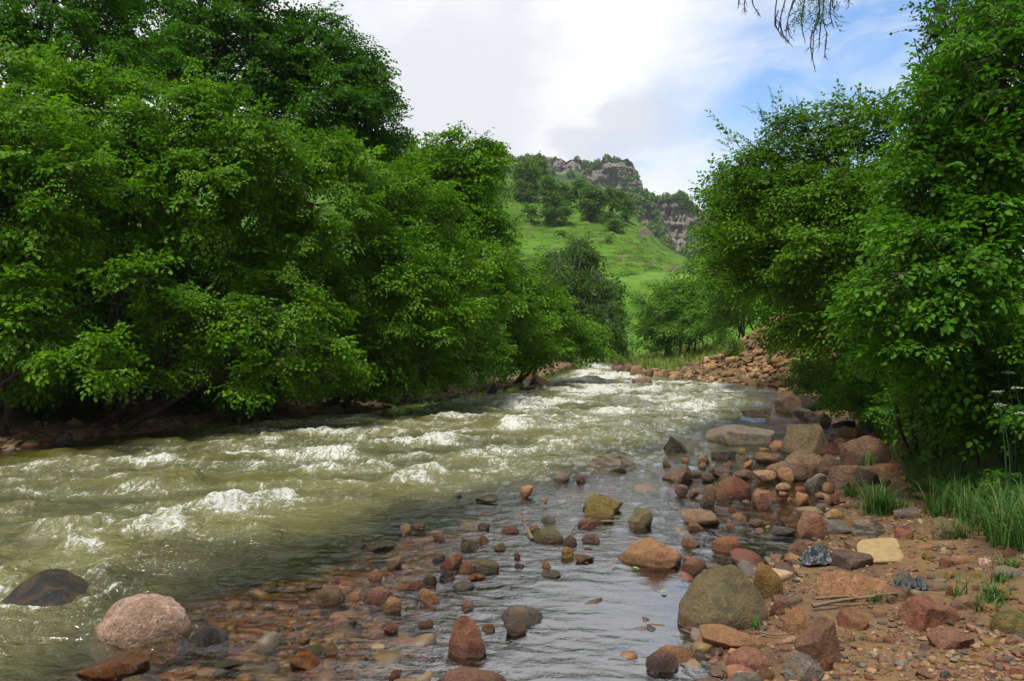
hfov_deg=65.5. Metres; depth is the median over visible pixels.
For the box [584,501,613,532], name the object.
stone
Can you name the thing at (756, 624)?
grass tuft
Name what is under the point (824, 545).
stone
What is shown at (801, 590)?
stone
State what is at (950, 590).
stone
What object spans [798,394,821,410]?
boulder
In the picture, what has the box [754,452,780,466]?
stone
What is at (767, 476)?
stone
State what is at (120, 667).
boulder
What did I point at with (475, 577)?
stone
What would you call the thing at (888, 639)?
stone
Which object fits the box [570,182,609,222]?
hill tree
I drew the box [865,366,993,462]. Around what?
willow bush
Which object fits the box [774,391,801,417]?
stone
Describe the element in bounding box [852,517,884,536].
boulder
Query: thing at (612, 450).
stone
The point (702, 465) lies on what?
stone
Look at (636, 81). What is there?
sky
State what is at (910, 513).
stone
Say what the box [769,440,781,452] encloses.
stone
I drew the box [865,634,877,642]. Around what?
stone
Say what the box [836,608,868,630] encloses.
stone
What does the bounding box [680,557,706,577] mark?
stone
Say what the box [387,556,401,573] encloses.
stone
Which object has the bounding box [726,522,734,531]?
stone
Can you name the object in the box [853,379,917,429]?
willow bush
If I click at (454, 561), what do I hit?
stone
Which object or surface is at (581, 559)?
stone
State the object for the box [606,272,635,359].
birch tree
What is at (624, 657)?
riverbed pebbles
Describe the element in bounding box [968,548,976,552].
stone
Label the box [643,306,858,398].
rubble slope
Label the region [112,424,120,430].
stone
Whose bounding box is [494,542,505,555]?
stone
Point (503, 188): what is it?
broadleaf tree
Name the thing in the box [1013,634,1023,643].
stone
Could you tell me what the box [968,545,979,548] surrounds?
stone
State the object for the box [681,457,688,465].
stone
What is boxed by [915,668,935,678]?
stone
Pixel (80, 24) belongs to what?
broadleaf tree
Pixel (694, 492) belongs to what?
stone
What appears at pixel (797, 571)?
stone
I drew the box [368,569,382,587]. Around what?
stone
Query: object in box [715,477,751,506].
boulder
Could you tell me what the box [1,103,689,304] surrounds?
hill
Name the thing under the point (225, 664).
boulder
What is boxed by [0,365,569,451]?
bank gravel
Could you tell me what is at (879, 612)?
stone
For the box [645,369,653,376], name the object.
stone
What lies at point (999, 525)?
grass tuft
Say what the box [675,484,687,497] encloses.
stone
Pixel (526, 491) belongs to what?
stone
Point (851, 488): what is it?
grass tuft
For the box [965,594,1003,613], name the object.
grass tuft
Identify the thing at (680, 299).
willow bush
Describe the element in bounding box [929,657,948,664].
stone
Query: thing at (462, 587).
stone
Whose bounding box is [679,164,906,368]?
broadleaf tree
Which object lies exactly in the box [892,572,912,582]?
stone
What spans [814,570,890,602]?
boulder
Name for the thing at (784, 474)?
stone
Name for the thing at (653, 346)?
willow bush
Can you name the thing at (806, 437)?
boulder
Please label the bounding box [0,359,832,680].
river
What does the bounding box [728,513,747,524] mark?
stone
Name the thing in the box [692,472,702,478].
stone
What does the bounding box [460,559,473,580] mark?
stone
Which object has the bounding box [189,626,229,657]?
boulder
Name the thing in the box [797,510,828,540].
stone
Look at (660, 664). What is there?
boulder
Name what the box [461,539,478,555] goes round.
stone
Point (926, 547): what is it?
stone
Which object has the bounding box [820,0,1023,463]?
hazel tree
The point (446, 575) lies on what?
stone
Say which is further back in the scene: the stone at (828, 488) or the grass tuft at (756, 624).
the stone at (828, 488)
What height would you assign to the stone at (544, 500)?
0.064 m
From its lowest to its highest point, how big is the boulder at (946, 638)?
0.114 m
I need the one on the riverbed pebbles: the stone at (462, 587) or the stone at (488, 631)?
the stone at (488, 631)
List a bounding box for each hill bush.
[520,200,539,219]
[553,229,568,237]
[601,233,615,244]
[604,215,625,232]
[620,271,636,277]
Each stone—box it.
[55,433,76,445]
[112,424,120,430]
[193,420,202,424]
[285,409,304,417]
[298,636,310,646]
[305,644,323,656]
[315,585,345,617]
[323,639,338,659]
[325,405,344,413]
[331,577,340,584]
[346,538,364,558]
[348,617,356,626]
[349,594,360,602]
[352,406,369,413]
[359,655,367,664]
[363,586,392,610]
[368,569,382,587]
[382,596,401,616]
[383,622,397,638]
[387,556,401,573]
[387,669,401,680]
[396,580,409,595]
[400,523,410,538]
[407,582,425,594]
[414,522,424,532]
[418,619,433,629]
[419,588,439,615]
[422,574,437,589]
[431,552,444,567]
[433,533,445,548]
[439,553,462,575]
[439,570,454,589]
[453,581,473,593]
[456,492,461,498]
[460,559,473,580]
[460,600,473,615]
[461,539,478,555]
[467,573,485,582]
[474,558,498,577]
[475,493,497,502]
[477,522,489,534]
[477,535,488,548]
[479,512,486,518]
[482,624,495,638]
[486,381,497,391]
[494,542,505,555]
[501,525,520,537]
[506,621,527,641]
[513,552,520,563]
[514,563,523,571]
[521,485,532,499]
[522,384,538,389]
[525,371,537,379]
[528,376,552,386]
[529,525,538,535]
[533,526,562,550]
[541,498,546,503]
[541,515,555,526]
[541,570,560,579]
[542,561,552,569]
[554,471,568,484]
[561,547,574,566]
[562,536,576,551]
[575,554,593,563]
[576,476,585,485]
[577,517,596,534]
[581,533,600,548]
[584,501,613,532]
[605,449,627,454]
[612,364,621,371]
[623,366,630,371]
[628,507,652,537]
[630,365,642,375]
[632,378,652,383]
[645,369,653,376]
[662,465,692,490]
[663,436,688,464]
[663,459,670,470]
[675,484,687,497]
[680,533,702,554]
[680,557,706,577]
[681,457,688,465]
[686,521,703,538]
[689,488,700,498]
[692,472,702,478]
[698,455,709,466]
[699,462,705,470]
[700,484,715,511]
[701,472,713,484]
[708,466,732,478]
[710,536,741,560]
[711,449,736,462]
[719,473,731,480]
[724,460,730,467]
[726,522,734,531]
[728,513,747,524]
[729,506,737,515]
[734,469,751,480]
[738,448,744,456]
[741,407,770,424]
[742,459,752,468]
[742,527,749,534]
[745,455,751,460]
[749,518,762,528]
[752,488,772,514]
[753,470,775,483]
[753,528,763,534]
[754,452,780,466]
[758,667,774,679]
[759,448,767,451]
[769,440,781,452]
[769,511,784,529]
[769,600,785,615]
[770,526,794,539]
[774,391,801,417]
[775,482,790,492]
[777,467,793,485]
[779,491,786,496]
[779,645,791,651]
[782,607,811,634]
[787,539,807,556]
[793,407,817,423]
[794,568,807,576]
[795,486,804,492]
[795,492,809,507]
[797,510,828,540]
[798,545,834,564]
[798,588,804,593]
[804,473,826,495]
[812,542,828,548]
[815,493,824,500]
[816,414,831,428]
[816,504,824,511]
[817,454,839,475]
[819,657,833,670]
[822,482,834,494]
[823,438,845,455]
[826,519,851,533]
[830,494,838,504]
[830,510,843,518]
[831,420,855,427]
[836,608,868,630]
[838,426,866,437]
[842,499,858,508]
[843,631,854,641]
[844,541,857,550]
[852,658,864,666]
[857,509,865,515]
[864,674,875,679]
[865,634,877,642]
[868,432,879,437]
[872,608,888,616]
[876,463,901,472]
[877,620,887,624]
[877,650,899,667]
[878,669,888,675]
[881,479,890,486]
[883,636,896,643]
[884,586,910,603]
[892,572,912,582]
[893,507,921,518]
[894,526,913,539]
[901,476,908,481]
[904,484,915,490]
[912,492,936,498]
[915,544,933,549]
[915,651,925,658]
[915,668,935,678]
[919,534,927,539]
[920,643,930,650]
[922,551,935,559]
[927,575,934,579]
[928,581,947,591]
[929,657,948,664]
[931,516,957,539]
[939,557,951,568]
[940,671,951,677]
[943,571,954,578]
[945,551,951,555]
[945,585,953,595]
[946,542,956,549]
[950,555,973,564]
[950,593,977,609]
[955,662,965,666]
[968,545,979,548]
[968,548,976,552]
[970,654,978,658]
[971,570,981,578]
[971,584,979,590]
[978,558,990,565]
[979,602,996,611]
[983,637,996,646]
[984,672,997,678]
[992,565,1023,578]
[1001,655,1014,661]
[1003,548,1015,557]
[1004,595,1014,600]
[1007,584,1018,590]
[1008,668,1023,675]
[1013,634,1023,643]
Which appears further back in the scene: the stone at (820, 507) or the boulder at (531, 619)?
the stone at (820, 507)
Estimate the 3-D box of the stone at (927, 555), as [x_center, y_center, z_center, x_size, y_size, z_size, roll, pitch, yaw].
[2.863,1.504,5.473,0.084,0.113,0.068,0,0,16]
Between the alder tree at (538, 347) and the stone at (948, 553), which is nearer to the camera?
the stone at (948, 553)
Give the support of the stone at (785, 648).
on the ground at (24, 419)
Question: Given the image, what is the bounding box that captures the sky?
[0,0,1023,255]
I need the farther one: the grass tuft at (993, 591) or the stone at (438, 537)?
the stone at (438, 537)
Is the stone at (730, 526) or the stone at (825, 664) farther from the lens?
the stone at (730, 526)
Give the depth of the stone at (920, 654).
3.76 m
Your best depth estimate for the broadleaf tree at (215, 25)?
22.79 m
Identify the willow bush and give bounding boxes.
[624,291,700,357]
[628,273,736,356]
[662,260,714,343]
[695,274,793,341]
[714,331,744,356]
[778,354,852,400]
[810,356,900,417]
[823,367,888,430]
[830,115,1023,387]
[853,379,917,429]
[859,406,948,453]
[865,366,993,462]
[902,374,1023,481]
[906,419,1014,470]
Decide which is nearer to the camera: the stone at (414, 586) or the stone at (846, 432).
the stone at (414, 586)
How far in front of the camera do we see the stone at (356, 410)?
16.77 m
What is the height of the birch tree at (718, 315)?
5.349 m
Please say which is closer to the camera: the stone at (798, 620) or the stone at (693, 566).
the stone at (798, 620)
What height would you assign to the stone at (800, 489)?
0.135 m
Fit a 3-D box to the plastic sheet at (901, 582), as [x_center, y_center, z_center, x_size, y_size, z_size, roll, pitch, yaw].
[2.275,1.429,4.659,0.138,0.066,0.104,0,0,0]
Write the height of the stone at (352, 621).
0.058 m
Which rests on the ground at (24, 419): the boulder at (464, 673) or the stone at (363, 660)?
the boulder at (464, 673)
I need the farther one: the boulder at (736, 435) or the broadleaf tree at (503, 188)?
the broadleaf tree at (503, 188)
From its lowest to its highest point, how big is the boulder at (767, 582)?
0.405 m
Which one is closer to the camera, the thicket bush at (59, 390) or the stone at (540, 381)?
the thicket bush at (59, 390)
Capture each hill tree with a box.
[506,158,543,201]
[530,151,550,183]
[535,173,576,226]
[555,180,579,204]
[568,176,588,201]
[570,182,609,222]
[599,184,627,220]
[613,197,636,221]
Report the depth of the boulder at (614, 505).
7.38 m
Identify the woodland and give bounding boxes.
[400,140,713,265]
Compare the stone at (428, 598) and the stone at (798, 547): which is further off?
the stone at (798, 547)
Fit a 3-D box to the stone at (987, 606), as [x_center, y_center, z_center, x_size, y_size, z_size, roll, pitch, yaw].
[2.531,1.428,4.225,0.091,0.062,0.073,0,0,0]
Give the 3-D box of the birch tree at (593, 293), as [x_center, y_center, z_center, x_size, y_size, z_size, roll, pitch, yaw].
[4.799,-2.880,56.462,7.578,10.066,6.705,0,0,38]
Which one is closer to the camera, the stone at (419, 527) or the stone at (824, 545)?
the stone at (824, 545)
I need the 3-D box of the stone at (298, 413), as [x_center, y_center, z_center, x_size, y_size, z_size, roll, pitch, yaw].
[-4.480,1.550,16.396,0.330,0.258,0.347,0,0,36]
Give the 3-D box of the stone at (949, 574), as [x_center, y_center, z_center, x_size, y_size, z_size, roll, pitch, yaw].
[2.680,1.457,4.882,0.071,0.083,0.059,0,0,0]
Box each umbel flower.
[977,403,1019,505]
[984,390,1022,506]
[985,371,1015,495]
[990,422,1022,486]
[1003,387,1023,505]
[1008,412,1023,487]
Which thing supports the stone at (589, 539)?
on the riverbed pebbles
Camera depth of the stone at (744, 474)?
9.13 m
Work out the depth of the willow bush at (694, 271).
61.46 m
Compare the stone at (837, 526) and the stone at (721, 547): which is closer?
the stone at (721, 547)
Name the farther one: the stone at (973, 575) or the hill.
the hill
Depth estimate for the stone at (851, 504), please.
7.45 m
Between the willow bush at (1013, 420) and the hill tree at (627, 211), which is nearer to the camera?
the willow bush at (1013, 420)
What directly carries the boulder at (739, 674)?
on the ground at (24, 419)
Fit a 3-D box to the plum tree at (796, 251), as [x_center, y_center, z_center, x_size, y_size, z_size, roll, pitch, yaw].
[4.569,-1.203,12.519,4.032,5.678,4.398,0,0,23]
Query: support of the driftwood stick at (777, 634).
on the ground at (24, 419)
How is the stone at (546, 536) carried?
on the ground at (24, 419)
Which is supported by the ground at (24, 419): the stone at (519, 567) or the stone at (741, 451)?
the stone at (519, 567)
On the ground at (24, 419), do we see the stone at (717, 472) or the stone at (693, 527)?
the stone at (693, 527)
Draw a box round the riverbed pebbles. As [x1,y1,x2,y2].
[156,439,837,680]
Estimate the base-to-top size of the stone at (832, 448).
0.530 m
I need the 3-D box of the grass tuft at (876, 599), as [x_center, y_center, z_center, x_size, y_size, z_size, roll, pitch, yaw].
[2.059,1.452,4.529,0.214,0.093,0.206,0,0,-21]
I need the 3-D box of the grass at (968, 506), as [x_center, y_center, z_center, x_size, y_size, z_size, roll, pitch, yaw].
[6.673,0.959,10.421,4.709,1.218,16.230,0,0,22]
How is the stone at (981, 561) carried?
on the ground at (24, 419)
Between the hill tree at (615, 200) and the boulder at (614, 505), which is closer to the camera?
the boulder at (614, 505)
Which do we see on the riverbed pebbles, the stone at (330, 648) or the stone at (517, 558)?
the stone at (330, 648)
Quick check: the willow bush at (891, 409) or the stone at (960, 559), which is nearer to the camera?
the stone at (960, 559)
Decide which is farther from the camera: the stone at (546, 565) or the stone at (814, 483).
the stone at (814, 483)
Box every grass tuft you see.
[750,612,768,629]
[835,478,863,497]
[841,477,923,517]
[858,450,883,466]
[860,585,886,603]
[879,494,919,516]
[904,477,928,492]
[918,502,949,517]
[936,512,979,539]
[936,567,987,599]
[960,573,1023,606]
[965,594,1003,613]
[983,564,1015,583]
[984,515,1023,542]
[987,551,1023,568]
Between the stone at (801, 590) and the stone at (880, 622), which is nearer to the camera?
the stone at (880, 622)
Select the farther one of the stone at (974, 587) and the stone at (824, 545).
the stone at (824, 545)
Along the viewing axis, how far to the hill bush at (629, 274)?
113.08 m
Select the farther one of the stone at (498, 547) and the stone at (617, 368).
the stone at (617, 368)
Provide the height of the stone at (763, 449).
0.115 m
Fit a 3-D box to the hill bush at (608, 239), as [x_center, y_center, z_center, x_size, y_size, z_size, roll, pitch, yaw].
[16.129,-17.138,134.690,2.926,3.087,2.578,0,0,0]
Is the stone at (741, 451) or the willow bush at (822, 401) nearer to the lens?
the stone at (741, 451)
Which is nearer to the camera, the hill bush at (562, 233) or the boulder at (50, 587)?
the boulder at (50, 587)
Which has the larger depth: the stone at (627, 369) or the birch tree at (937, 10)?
the stone at (627, 369)
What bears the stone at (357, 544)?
in the river
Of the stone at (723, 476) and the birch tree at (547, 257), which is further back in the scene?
the birch tree at (547, 257)
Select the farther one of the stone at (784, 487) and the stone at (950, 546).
the stone at (784, 487)
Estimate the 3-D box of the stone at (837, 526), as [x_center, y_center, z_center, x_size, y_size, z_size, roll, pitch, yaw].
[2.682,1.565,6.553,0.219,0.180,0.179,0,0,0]
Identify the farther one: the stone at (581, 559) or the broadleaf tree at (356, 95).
the broadleaf tree at (356, 95)
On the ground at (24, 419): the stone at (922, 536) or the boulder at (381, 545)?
the stone at (922, 536)
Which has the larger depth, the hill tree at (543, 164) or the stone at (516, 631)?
the hill tree at (543, 164)
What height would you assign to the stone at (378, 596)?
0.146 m
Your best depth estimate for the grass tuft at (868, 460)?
9.73 m
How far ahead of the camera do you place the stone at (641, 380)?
28.39 m
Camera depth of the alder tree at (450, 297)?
16.84 m
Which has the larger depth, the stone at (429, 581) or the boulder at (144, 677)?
the stone at (429, 581)
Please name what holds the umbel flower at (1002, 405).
on the ground at (24, 419)
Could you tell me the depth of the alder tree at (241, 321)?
13.71 m
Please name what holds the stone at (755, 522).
on the riverbed pebbles
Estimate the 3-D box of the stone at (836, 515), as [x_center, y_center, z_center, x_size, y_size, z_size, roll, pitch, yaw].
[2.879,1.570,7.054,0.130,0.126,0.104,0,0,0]
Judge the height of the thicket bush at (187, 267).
5.237 m
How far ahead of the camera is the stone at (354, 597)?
4.92 m
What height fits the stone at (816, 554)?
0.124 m
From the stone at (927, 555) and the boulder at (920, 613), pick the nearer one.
the boulder at (920, 613)
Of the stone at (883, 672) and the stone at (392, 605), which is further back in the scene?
the stone at (392, 605)
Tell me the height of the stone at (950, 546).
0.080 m
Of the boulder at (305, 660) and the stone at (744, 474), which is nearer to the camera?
the boulder at (305, 660)
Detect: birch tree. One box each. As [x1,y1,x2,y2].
[526,246,567,332]
[529,231,637,362]
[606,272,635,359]
[692,157,770,334]
[737,0,1021,373]
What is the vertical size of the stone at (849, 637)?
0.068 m
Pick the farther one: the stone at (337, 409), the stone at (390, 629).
the stone at (337, 409)
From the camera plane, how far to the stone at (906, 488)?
8.05 m
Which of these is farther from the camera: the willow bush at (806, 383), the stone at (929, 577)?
the willow bush at (806, 383)
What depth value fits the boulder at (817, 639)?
3.82 m
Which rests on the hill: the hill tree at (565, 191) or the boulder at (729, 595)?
the hill tree at (565, 191)
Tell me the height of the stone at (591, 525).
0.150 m
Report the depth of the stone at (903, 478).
8.64 m
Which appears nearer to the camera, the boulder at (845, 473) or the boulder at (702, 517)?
the boulder at (702, 517)
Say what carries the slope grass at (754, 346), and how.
on the rubble slope
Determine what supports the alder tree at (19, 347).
on the ground at (24, 419)
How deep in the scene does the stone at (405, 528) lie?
6.65 m
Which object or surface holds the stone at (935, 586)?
on the ground at (24, 419)
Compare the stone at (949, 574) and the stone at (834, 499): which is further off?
the stone at (834, 499)
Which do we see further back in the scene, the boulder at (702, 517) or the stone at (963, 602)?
the boulder at (702, 517)
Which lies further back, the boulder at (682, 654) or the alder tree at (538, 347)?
the alder tree at (538, 347)
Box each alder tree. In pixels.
[0,35,319,425]
[0,78,183,436]
[94,120,391,430]
[302,145,520,408]
[387,120,535,393]
[451,235,627,385]
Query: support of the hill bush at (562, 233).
on the hill
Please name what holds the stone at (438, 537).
on the riverbed pebbles
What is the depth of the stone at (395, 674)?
3.77 m
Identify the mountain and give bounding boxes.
[403,147,642,194]
[630,194,707,257]
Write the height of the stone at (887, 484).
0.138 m
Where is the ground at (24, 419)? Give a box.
[0,269,1023,680]
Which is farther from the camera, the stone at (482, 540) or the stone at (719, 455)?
the stone at (719, 455)
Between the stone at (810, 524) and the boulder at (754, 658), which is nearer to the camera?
the boulder at (754, 658)
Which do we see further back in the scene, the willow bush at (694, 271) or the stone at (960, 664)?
the willow bush at (694, 271)
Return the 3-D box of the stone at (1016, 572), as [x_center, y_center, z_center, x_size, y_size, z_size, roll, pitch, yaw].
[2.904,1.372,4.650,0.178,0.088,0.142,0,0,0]
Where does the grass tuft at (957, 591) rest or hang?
on the ground at (24, 419)
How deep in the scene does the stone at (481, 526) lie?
6.74 m
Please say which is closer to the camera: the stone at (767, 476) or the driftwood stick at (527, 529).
the driftwood stick at (527, 529)
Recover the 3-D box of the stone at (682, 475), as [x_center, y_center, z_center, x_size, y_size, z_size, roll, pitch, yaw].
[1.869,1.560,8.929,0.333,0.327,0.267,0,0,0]
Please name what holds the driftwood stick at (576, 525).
on the river
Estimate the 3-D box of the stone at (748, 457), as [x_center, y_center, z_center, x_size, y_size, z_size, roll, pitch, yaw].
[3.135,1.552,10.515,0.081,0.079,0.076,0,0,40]
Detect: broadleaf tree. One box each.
[0,0,201,311]
[91,0,318,230]
[231,0,420,337]
[400,132,461,221]
[476,143,515,234]
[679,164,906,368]
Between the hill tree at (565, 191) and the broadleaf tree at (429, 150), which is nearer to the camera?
the broadleaf tree at (429, 150)
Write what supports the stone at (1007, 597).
on the ground at (24, 419)
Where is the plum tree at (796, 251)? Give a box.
[677,79,914,421]
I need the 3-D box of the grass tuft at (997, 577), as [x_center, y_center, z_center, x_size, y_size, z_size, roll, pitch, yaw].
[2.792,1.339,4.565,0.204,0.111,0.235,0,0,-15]
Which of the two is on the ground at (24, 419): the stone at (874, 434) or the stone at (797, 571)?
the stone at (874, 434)
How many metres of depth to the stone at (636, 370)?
34.58 m
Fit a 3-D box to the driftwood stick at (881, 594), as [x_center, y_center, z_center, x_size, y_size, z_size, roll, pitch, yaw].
[2.026,1.425,4.452,0.243,0.044,0.033,0,0,2]
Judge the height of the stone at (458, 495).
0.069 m
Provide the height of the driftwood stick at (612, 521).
0.022 m
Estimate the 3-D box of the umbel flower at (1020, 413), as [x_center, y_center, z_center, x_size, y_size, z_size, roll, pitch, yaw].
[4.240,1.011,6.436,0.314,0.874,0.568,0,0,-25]
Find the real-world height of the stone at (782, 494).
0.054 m
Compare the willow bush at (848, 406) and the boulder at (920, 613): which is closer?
the boulder at (920, 613)
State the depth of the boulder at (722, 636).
4.11 m
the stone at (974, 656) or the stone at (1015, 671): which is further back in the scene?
the stone at (974, 656)
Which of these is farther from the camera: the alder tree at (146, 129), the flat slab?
the alder tree at (146, 129)
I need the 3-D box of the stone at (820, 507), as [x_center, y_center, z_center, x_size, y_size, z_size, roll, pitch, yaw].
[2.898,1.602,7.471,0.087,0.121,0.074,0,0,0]
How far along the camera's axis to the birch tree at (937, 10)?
10.67 m
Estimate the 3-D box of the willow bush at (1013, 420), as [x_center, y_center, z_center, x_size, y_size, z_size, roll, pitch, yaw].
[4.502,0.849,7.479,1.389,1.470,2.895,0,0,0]
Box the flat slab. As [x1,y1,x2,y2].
[857,538,903,563]
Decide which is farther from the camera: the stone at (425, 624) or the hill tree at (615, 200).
the hill tree at (615, 200)
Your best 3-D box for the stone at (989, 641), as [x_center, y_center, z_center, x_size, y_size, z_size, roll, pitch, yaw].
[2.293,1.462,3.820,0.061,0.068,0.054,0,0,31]
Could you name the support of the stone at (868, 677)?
on the ground at (24, 419)
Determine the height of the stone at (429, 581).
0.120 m
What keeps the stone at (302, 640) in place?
in the river
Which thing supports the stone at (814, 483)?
on the ground at (24, 419)
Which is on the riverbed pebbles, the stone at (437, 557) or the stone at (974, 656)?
the stone at (437, 557)
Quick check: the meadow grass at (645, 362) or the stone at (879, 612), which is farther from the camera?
the meadow grass at (645, 362)
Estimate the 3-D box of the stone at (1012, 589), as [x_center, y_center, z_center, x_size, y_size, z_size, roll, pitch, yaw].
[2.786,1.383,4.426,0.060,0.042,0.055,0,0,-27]
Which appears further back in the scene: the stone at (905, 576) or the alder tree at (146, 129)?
the alder tree at (146, 129)
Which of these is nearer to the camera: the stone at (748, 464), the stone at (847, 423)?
the stone at (748, 464)
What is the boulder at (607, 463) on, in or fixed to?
in the river
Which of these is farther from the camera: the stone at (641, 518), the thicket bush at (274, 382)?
the thicket bush at (274, 382)
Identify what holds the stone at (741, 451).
in the river
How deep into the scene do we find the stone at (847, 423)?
14.28 m
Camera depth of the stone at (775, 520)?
6.88 m
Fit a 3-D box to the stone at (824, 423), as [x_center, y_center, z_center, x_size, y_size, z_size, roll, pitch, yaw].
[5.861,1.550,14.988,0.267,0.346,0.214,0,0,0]
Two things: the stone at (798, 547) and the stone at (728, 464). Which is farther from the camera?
the stone at (728, 464)
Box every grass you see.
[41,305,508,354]
[618,340,734,370]
[681,307,854,372]
[840,379,1023,551]
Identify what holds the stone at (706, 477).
in the river
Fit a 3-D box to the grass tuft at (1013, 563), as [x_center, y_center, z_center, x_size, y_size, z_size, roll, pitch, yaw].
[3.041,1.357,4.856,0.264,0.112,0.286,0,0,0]
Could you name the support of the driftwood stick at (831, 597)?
on the driftwood stick at (816, 605)
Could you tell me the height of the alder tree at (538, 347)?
5.447 m
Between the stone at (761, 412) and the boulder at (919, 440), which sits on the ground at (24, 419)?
the boulder at (919, 440)
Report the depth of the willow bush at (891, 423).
10.29 m
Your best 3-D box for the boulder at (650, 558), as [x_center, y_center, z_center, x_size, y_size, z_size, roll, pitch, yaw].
[1.001,1.600,5.815,0.467,0.341,0.364,0,0,23]
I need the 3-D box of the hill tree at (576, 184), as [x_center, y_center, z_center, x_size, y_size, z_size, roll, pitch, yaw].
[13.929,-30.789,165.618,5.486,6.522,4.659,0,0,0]
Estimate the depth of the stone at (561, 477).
8.91 m
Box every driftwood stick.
[517,513,536,540]
[568,519,597,535]
[601,520,627,521]
[760,631,796,635]
[811,595,875,607]
[815,595,849,599]
[854,592,896,599]
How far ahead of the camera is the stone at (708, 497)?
7.68 m
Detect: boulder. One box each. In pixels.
[1,568,109,630]
[75,652,150,680]
[90,593,191,674]
[122,674,161,680]
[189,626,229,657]
[210,658,243,669]
[289,649,323,673]
[363,539,395,554]
[438,666,505,680]
[446,615,486,667]
[501,605,544,633]
[583,494,622,519]
[587,454,641,481]
[615,537,680,579]
[645,651,679,680]
[656,645,693,665]
[677,564,767,630]
[680,508,720,530]
[699,624,767,649]
[705,424,774,452]
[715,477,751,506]
[725,646,770,670]
[731,672,763,680]
[753,562,783,598]
[766,461,808,482]
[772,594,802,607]
[780,423,828,456]
[781,650,823,680]
[784,450,821,476]
[794,615,840,662]
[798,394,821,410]
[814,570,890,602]
[828,465,879,486]
[831,549,872,570]
[839,435,890,464]
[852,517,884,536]
[898,594,959,632]
[906,431,948,447]
[926,627,974,649]
[990,610,1023,634]
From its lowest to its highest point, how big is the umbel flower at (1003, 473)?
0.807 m
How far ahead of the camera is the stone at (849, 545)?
5.90 m
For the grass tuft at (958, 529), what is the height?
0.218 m
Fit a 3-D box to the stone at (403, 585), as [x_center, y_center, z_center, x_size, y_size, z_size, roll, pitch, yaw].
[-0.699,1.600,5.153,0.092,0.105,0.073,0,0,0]
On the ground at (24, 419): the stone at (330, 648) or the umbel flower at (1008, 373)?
the umbel flower at (1008, 373)
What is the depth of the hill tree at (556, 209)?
146.81 m
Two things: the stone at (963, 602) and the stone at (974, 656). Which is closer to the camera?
the stone at (974, 656)
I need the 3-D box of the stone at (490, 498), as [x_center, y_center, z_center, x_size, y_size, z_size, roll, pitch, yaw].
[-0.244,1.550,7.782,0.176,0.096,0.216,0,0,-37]
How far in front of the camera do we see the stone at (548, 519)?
6.97 m
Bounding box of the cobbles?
[177,396,849,680]
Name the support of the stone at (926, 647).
on the ground at (24, 419)
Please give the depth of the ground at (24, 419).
7.23 m
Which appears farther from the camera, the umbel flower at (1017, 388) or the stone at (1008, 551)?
the umbel flower at (1017, 388)
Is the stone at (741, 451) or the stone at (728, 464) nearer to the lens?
the stone at (728, 464)
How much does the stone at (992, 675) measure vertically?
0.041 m
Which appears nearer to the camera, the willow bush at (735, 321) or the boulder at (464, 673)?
the boulder at (464, 673)
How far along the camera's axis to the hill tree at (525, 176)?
166.16 m
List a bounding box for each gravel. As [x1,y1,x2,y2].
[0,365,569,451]
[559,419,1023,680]
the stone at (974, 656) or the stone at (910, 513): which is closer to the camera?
the stone at (974, 656)
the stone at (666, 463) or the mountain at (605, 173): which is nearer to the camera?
the stone at (666, 463)
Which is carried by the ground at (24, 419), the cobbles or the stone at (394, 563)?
the cobbles
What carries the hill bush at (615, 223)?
on the hill
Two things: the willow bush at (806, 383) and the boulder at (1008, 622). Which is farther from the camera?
the willow bush at (806, 383)
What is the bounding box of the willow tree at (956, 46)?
[894,0,1023,464]
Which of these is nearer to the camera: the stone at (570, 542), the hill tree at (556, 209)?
the stone at (570, 542)
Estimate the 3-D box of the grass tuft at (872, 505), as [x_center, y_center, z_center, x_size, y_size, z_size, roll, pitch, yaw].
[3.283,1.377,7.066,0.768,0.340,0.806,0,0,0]
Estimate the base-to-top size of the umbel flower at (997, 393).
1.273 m
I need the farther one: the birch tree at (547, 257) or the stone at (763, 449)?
the birch tree at (547, 257)
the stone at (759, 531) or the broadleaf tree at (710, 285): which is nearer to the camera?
the stone at (759, 531)
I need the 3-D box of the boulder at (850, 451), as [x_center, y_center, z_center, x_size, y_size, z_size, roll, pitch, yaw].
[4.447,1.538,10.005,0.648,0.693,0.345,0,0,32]
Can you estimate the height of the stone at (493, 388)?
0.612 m
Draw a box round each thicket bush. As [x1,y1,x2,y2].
[0,204,186,418]
[31,188,233,412]
[92,212,375,421]
[272,237,488,412]
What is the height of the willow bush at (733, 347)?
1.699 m
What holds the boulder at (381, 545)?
on the riverbed pebbles
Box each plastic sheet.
[892,579,912,589]
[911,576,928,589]
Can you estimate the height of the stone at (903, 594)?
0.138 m
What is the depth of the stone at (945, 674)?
3.54 m
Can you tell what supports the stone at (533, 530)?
on the riverbed pebbles
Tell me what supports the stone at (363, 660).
on the riverbed pebbles

